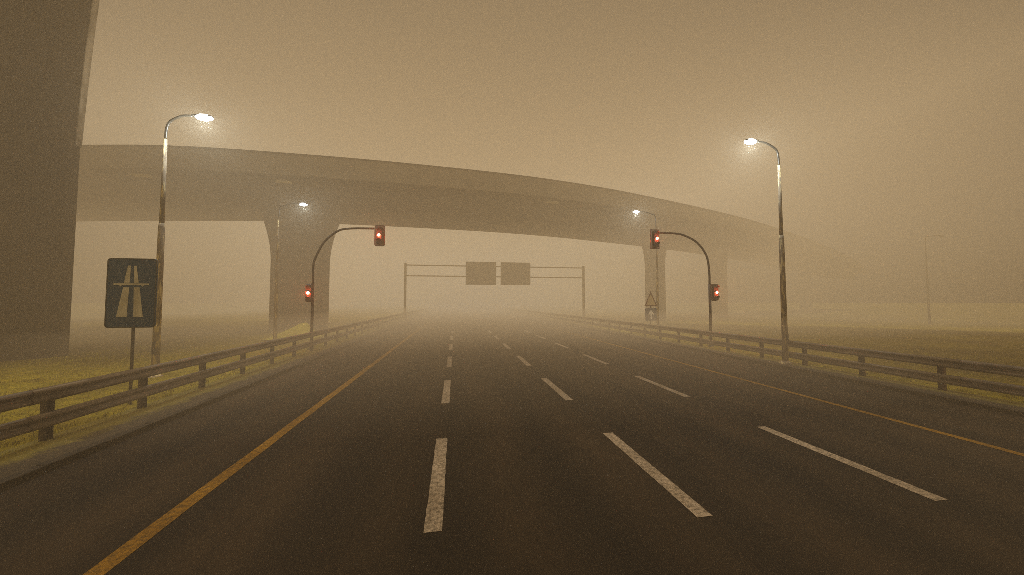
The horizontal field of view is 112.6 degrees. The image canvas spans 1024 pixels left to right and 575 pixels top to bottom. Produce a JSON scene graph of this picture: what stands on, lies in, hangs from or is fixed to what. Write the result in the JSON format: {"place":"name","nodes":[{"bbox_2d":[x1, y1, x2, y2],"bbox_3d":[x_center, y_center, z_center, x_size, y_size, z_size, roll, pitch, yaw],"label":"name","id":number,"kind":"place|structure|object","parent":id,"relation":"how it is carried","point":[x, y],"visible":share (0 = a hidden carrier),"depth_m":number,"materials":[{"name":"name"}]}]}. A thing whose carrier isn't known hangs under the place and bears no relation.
{"place":"outdoors","nodes":[
{"label":"outdoors","id":0,"kind":"place"},
{"bbox_2d":[0,305,446,478],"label":"paved verge","id":1,"kind":"structure","parent":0,"point":[14,462],"depth_m":7.97,"materials":[{"name":"grey concrete"}]},
{"bbox_2d":[0,308,428,441],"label":"guard rail","id":2,"kind":"object","parent":1,"relation":"on","point":[46,419],"visible":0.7,"depth_m":8.54,"materials":[{"name":"metal"}]},
{"bbox_2d":[0,305,1023,574],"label":"road","id":3,"kind":"structure","parent":0,"point":[458,439],"depth_m":5.58,"materials":[{"name":"grey asphalt"}]},
{"bbox_2d":[0,303,1023,457],"bbox_3d":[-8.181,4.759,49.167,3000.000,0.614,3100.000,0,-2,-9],"label":"grass field","id":4,"kind":"structure","parent":0,"point":[985,331],"depth_m":32.60,"materials":[{"name":"green plant"}]},
{"bbox_2d":[0,0,99,361],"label":"bridge pier","id":5,"kind":"structure","parent":4,"relation":"on","point":[46,49],"depth_m":17.03,"materials":[{"name":"concrete"}]},
{"bbox_2d":[104,258,158,404],"bbox_3d":[-10.307,1.333,9.233,1.160,4.250,0.114,0,-2,-9],"label":"motorway sign","id":6,"kind":"object","parent":4,"relation":"on","point":[131,294],"visible":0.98,"depth_m":9.23,"materials":[{"name":"metal"}]},
{"bbox_2d":[148,114,213,377],"bbox_3d":[-12.431,-1.513,12.835,1.787,10.325,0.440,0,-2,-9],"label":"street lamp","id":7,"kind":"object","parent":4,"relation":"on","point":[156,347],"visible":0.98,"depth_m":12.67,"materials":[{"name":"metal"}]},
{"bbox_2d":[151,342,154,353],"bbox_3d":[-13.075,2.211,12.437,0.100,0.450,0.017,0,-2,-9],"label":"access door","id":8,"kind":"structure","parent":7,"relation":"in","point":[153,343],"depth_m":12.43,"materials":[{"name":"paint"}]},
{"bbox_2d":[0,308,439,491],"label":"kerb","id":9,"kind":"structure","parent":4,"relation":"on","point":[12,480],"depth_m":7.21,"materials":[{"name":"concrete"}]},
{"bbox_2d":[272,203,307,339],"bbox_3d":[-16.470,-1.081,25.315,2.206,10.595,0.440,0,-2,-9],"label":"street lamp","id":10,"kind":"object","parent":4,"relation":"on","point":[276,294],"visible":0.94,"depth_m":25.09,"materials":[{"name":"metal"}]},
{"bbox_2d":[263,323,321,339],"bbox_3d":[-17.142,3.366,26.839,3.500,1.200,2.600,0,-2,-9],"label":"grass mound","id":11,"kind":"object","parent":4,"relation":"on","point":[301,328],"depth_m":26.02,"materials":[{"name":"plant"}]},
{"bbox_2d":[305,225,384,349],"bbox_3d":[-9.960,0.057,20.404,4.400,7.800,0.626,0,-2,-9],"label":"traffic light","id":12,"kind":"object","parent":4,"relation":"on","point":[379,235],"visible":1,"depth_m":20.39,"materials":[{"name":"paint"}]},
{"bbox_2d":[76,145,865,330],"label":"flyover bridge","id":13,"kind":"structure","parent":4,"relation":"on","point":[119,182],"depth_m":34.22,"materials":[{"name":"concrete"}]},
{"bbox_2d":[403,262,584,319],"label":"sign gantry","id":14,"kind":"object","parent":4,"relation":"on","point":[484,273],"visible":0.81,"depth_m":55.21,"materials":[{"name":"metal"}]},
{"bbox_2d":[633,210,658,331],"bbox_3d":[11.588,-1.157,29.367,2.392,10.995,0.440,0,-2,-9],"label":"street lamp","id":15,"kind":"object","parent":4,"relation":"on","point":[657,283],"visible":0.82,"depth_m":29.41,"materials":[{"name":"metal"}]},
{"bbox_2d":[645,291,656,330],"bbox_3d":[11.295,2.245,27.781,1.148,4.000,0.109,0,-2,-9],"label":"warning sign","id":16,"kind":"object","parent":4,"relation":"on","point":[650,314],"visible":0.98,"depth_m":27.75,"materials":[{"name":"metal"}]},
{"bbox_2d":[650,229,719,346],"bbox_3d":[10.653,0.201,20.979,4.480,7.500,0.626,0,-2,-9],"label":"traffic light","id":17,"kind":"object","parent":4,"relation":"on","point":[713,293],"visible":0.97,"depth_m":21.21,"materials":[{"name":"paint"}]},
{"bbox_2d":[487,308,1023,416],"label":"kerb","id":18,"kind":"structure","parent":4,"relation":"on","point":[1011,411],"depth_m":11.88,"materials":[{"name":"concrete"}]},
{"bbox_2d":[925,235,943,323],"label":"street lamp","id":19,"kind":"object","parent":4,"relation":"on","point":[928,302],"visible":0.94,"depth_m":42.81,"materials":[{"name":"metal"}]},
{"bbox_2d":[71,0,1023,302],"label":"sky","id":20,"kind":"structure","parent":0,"point":[892,125],"materials":[{"name":"beige"}]},
{"bbox_2d":[473,305,1023,410],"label":"paved verge","id":21,"kind":"structure","parent":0,"point":[965,396],"depth_m":12.32,"materials":[{"name":"grey concrete"}]},
{"bbox_2d":[504,308,1023,396],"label":"guard rail","id":22,"kind":"object","parent":21,"relation":"on","point":[941,378],"visible":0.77,"depth_m":12.68,"materials":[{"name":"metal"}]},
{"bbox_2d":[744,138,791,364],"bbox_3d":[11.338,-1.472,15.166,1.973,10.345,0.440,0,-2,-9],"label":"street lamp","id":23,"kind":"object","parent":21,"relation":"on","point":[784,328],"visible":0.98,"depth_m":15.19,"materials":[{"name":"metal"}]}
]}

